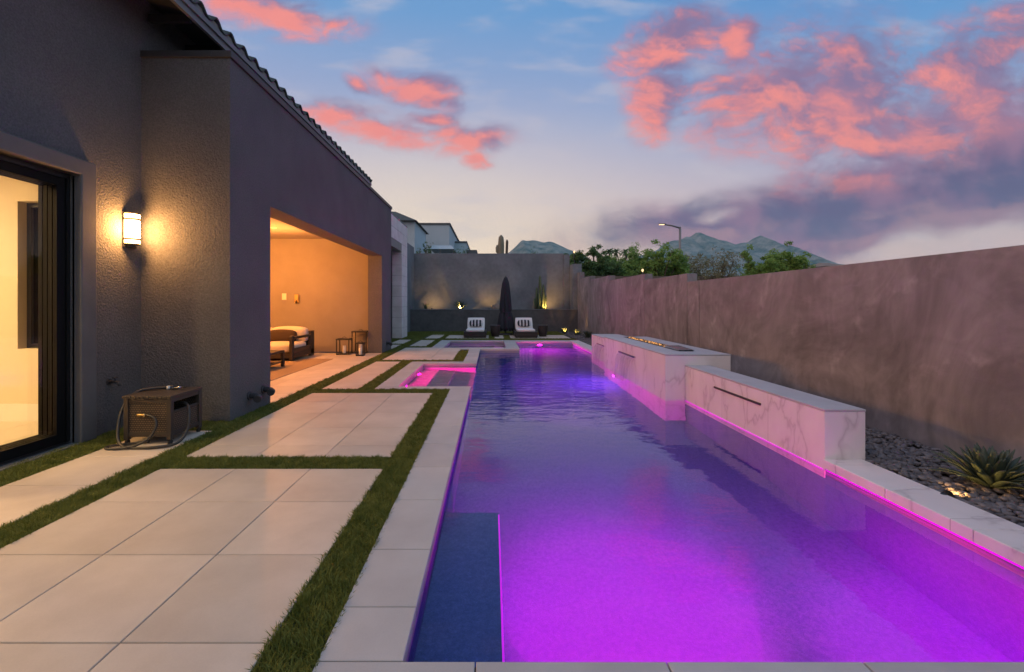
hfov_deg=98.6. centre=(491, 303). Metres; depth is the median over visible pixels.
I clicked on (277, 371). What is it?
rug
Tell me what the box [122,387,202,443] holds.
storage box
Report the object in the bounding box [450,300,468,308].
agave
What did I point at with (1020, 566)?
light strip
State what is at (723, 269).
desert tree
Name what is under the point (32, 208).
window
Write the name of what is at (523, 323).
striped pillow
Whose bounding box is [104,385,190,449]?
garden hose
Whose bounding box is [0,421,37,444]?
interior floor
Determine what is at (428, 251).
desert tree
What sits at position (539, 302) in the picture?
column cactus
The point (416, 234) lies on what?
neighbour house
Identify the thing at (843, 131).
sky
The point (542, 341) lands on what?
pool coping
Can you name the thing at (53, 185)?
sliding door
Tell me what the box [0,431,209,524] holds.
paving
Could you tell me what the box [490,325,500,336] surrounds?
side table
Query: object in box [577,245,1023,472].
boundary wall
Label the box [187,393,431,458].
paving
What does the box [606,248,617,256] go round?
palm tree
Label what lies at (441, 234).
neighbour house
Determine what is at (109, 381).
outdoor tap
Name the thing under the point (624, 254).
palm tree
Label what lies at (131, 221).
wall lamp
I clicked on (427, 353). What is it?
paving
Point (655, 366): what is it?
fire feature
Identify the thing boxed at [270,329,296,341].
throw pillow
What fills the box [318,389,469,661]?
pool coping
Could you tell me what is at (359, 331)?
lantern
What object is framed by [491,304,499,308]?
rock
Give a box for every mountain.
[509,240,591,263]
[622,233,843,275]
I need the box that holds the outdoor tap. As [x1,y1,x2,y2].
[106,376,120,385]
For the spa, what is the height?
0.850 m
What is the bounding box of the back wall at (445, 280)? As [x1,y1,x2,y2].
[414,253,581,308]
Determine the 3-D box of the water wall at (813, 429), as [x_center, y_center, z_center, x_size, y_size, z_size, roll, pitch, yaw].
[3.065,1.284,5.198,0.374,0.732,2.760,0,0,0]
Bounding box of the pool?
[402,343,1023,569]
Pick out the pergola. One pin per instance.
(442, 248)
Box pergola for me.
[430,245,455,252]
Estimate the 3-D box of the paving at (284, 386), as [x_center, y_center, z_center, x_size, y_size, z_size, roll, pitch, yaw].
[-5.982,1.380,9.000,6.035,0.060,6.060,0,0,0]
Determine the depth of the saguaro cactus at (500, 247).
26.88 m
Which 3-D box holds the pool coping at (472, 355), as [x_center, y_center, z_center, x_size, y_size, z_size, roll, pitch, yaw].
[-0.497,1.375,11.676,0.324,0.050,2.808,0,0,0]
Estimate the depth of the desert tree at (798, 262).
24.42 m
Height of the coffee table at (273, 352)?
0.345 m
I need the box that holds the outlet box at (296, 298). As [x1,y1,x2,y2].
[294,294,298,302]
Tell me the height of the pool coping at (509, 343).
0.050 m
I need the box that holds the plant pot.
[537,325,547,336]
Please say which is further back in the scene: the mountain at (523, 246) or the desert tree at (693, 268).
the mountain at (523, 246)
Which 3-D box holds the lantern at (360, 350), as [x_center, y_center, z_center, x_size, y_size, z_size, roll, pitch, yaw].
[-3.400,1.152,11.420,0.216,0.396,0.216,0,0,-4]
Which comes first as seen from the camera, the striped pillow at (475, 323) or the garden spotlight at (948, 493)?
the garden spotlight at (948, 493)
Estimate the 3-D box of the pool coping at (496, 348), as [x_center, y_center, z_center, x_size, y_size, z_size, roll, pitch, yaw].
[-0.033,1.375,13.326,1.765,0.050,0.488,0,0,0]
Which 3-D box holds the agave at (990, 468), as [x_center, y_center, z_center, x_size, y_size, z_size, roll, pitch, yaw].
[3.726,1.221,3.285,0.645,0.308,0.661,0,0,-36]
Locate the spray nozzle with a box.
[166,386,186,389]
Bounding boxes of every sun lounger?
[464,318,486,337]
[513,318,537,337]
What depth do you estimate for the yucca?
17.53 m
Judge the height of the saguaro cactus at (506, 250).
2.486 m
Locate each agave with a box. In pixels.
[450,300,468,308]
[929,443,1023,488]
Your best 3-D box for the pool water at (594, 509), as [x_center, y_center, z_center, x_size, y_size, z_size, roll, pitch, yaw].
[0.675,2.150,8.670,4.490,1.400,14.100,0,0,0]
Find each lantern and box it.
[336,337,352,354]
[351,329,367,353]
[355,340,365,355]
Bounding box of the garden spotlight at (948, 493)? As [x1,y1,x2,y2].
[940,490,953,496]
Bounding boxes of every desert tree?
[423,242,431,252]
[564,247,601,275]
[578,244,624,275]
[602,242,655,275]
[629,239,691,275]
[669,253,720,275]
[697,245,749,279]
[739,244,785,275]
[764,241,815,270]
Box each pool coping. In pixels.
[312,662,1023,671]
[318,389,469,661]
[375,386,470,390]
[379,364,423,385]
[409,362,476,365]
[431,340,450,347]
[451,340,503,341]
[461,347,519,350]
[463,349,479,361]
[504,340,517,346]
[515,340,571,342]
[570,340,591,352]
[823,459,1023,566]
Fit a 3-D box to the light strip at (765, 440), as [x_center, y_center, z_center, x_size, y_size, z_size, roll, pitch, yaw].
[2.890,1.444,5.200,0.006,0.005,2.720,0,0,0]
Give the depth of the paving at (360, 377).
8.16 m
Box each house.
[0,0,413,471]
[391,211,427,252]
[419,223,458,252]
[455,241,477,252]
[803,263,838,268]
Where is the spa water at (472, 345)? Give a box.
[446,344,504,347]
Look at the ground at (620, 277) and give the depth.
23.19 m
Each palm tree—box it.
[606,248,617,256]
[608,248,623,259]
[619,249,629,259]
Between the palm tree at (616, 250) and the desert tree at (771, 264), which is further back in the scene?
the palm tree at (616, 250)
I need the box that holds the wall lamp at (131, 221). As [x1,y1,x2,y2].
[122,211,140,248]
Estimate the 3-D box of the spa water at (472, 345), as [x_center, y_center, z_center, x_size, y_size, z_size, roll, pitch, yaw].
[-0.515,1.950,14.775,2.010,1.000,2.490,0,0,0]
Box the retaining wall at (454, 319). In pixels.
[410,309,577,331]
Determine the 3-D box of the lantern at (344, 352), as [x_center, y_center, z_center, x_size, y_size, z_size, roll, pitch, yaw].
[-3.930,1.112,11.750,0.356,0.476,0.356,0,0,-4]
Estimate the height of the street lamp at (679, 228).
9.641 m
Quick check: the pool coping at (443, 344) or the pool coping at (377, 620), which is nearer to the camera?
the pool coping at (377, 620)
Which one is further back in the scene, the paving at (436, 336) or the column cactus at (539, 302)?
the column cactus at (539, 302)
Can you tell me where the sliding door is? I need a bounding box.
[0,154,78,471]
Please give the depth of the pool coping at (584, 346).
14.31 m
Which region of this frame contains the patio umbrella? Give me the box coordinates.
[497,276,514,334]
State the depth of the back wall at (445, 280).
22.50 m
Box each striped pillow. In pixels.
[469,320,482,326]
[517,320,530,326]
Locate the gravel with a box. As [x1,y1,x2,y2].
[561,332,1023,526]
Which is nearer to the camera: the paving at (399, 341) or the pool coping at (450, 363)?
the pool coping at (450, 363)
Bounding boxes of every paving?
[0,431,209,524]
[0,469,381,671]
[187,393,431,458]
[270,353,380,402]
[323,362,398,389]
[384,348,460,359]
[393,340,409,343]
[411,340,433,345]
[427,334,443,338]
[446,335,488,338]
[509,335,569,338]
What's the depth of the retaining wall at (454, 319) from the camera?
21.40 m
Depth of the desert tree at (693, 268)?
28.79 m
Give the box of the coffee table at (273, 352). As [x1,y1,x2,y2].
[270,350,284,366]
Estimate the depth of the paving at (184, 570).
2.23 m
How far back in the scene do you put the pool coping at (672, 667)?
1.64 m
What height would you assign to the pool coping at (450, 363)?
0.050 m
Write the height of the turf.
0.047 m
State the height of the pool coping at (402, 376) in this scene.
0.050 m
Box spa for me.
[445,342,503,347]
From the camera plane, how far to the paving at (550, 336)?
17.57 m
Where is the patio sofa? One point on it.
(302, 345)
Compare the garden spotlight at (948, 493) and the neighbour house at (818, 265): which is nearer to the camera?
the garden spotlight at (948, 493)
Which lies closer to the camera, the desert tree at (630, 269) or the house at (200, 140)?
the house at (200, 140)
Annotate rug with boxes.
[270,359,331,380]
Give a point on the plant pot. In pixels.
(542, 330)
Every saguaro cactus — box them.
[496,235,503,252]
[505,240,507,252]
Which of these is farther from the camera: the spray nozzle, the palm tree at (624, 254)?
the palm tree at (624, 254)
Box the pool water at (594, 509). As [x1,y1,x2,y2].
[404,344,1023,666]
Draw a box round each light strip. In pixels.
[685,400,821,468]
[826,470,1023,568]
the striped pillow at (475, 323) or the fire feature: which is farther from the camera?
the striped pillow at (475, 323)
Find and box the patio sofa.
[270,326,313,360]
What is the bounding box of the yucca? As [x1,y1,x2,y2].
[580,330,594,337]
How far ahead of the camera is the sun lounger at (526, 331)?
17.40 m
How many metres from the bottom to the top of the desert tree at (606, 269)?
4.922 m
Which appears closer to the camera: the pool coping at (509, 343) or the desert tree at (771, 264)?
the pool coping at (509, 343)
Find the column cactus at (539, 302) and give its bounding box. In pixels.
[534,276,546,308]
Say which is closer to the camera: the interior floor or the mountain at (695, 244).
the interior floor
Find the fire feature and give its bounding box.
[604,337,730,400]
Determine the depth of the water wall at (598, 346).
11.53 m
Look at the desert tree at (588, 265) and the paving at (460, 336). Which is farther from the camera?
the desert tree at (588, 265)
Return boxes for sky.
[200,0,1023,264]
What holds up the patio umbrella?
on the turf
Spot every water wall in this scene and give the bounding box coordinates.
[592,334,627,361]
[685,365,865,470]
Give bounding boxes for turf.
[0,331,576,671]
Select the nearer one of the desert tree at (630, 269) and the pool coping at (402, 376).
the pool coping at (402, 376)
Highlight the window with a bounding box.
[27,203,37,347]
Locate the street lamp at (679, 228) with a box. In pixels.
[659,223,680,251]
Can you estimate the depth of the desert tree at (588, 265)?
24.59 m
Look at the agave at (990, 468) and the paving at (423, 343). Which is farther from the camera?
the paving at (423, 343)
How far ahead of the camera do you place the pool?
9.95 m
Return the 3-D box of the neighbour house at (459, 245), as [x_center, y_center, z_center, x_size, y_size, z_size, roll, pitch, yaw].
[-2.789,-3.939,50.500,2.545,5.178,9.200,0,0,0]
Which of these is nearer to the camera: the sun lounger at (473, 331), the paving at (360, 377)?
the paving at (360, 377)

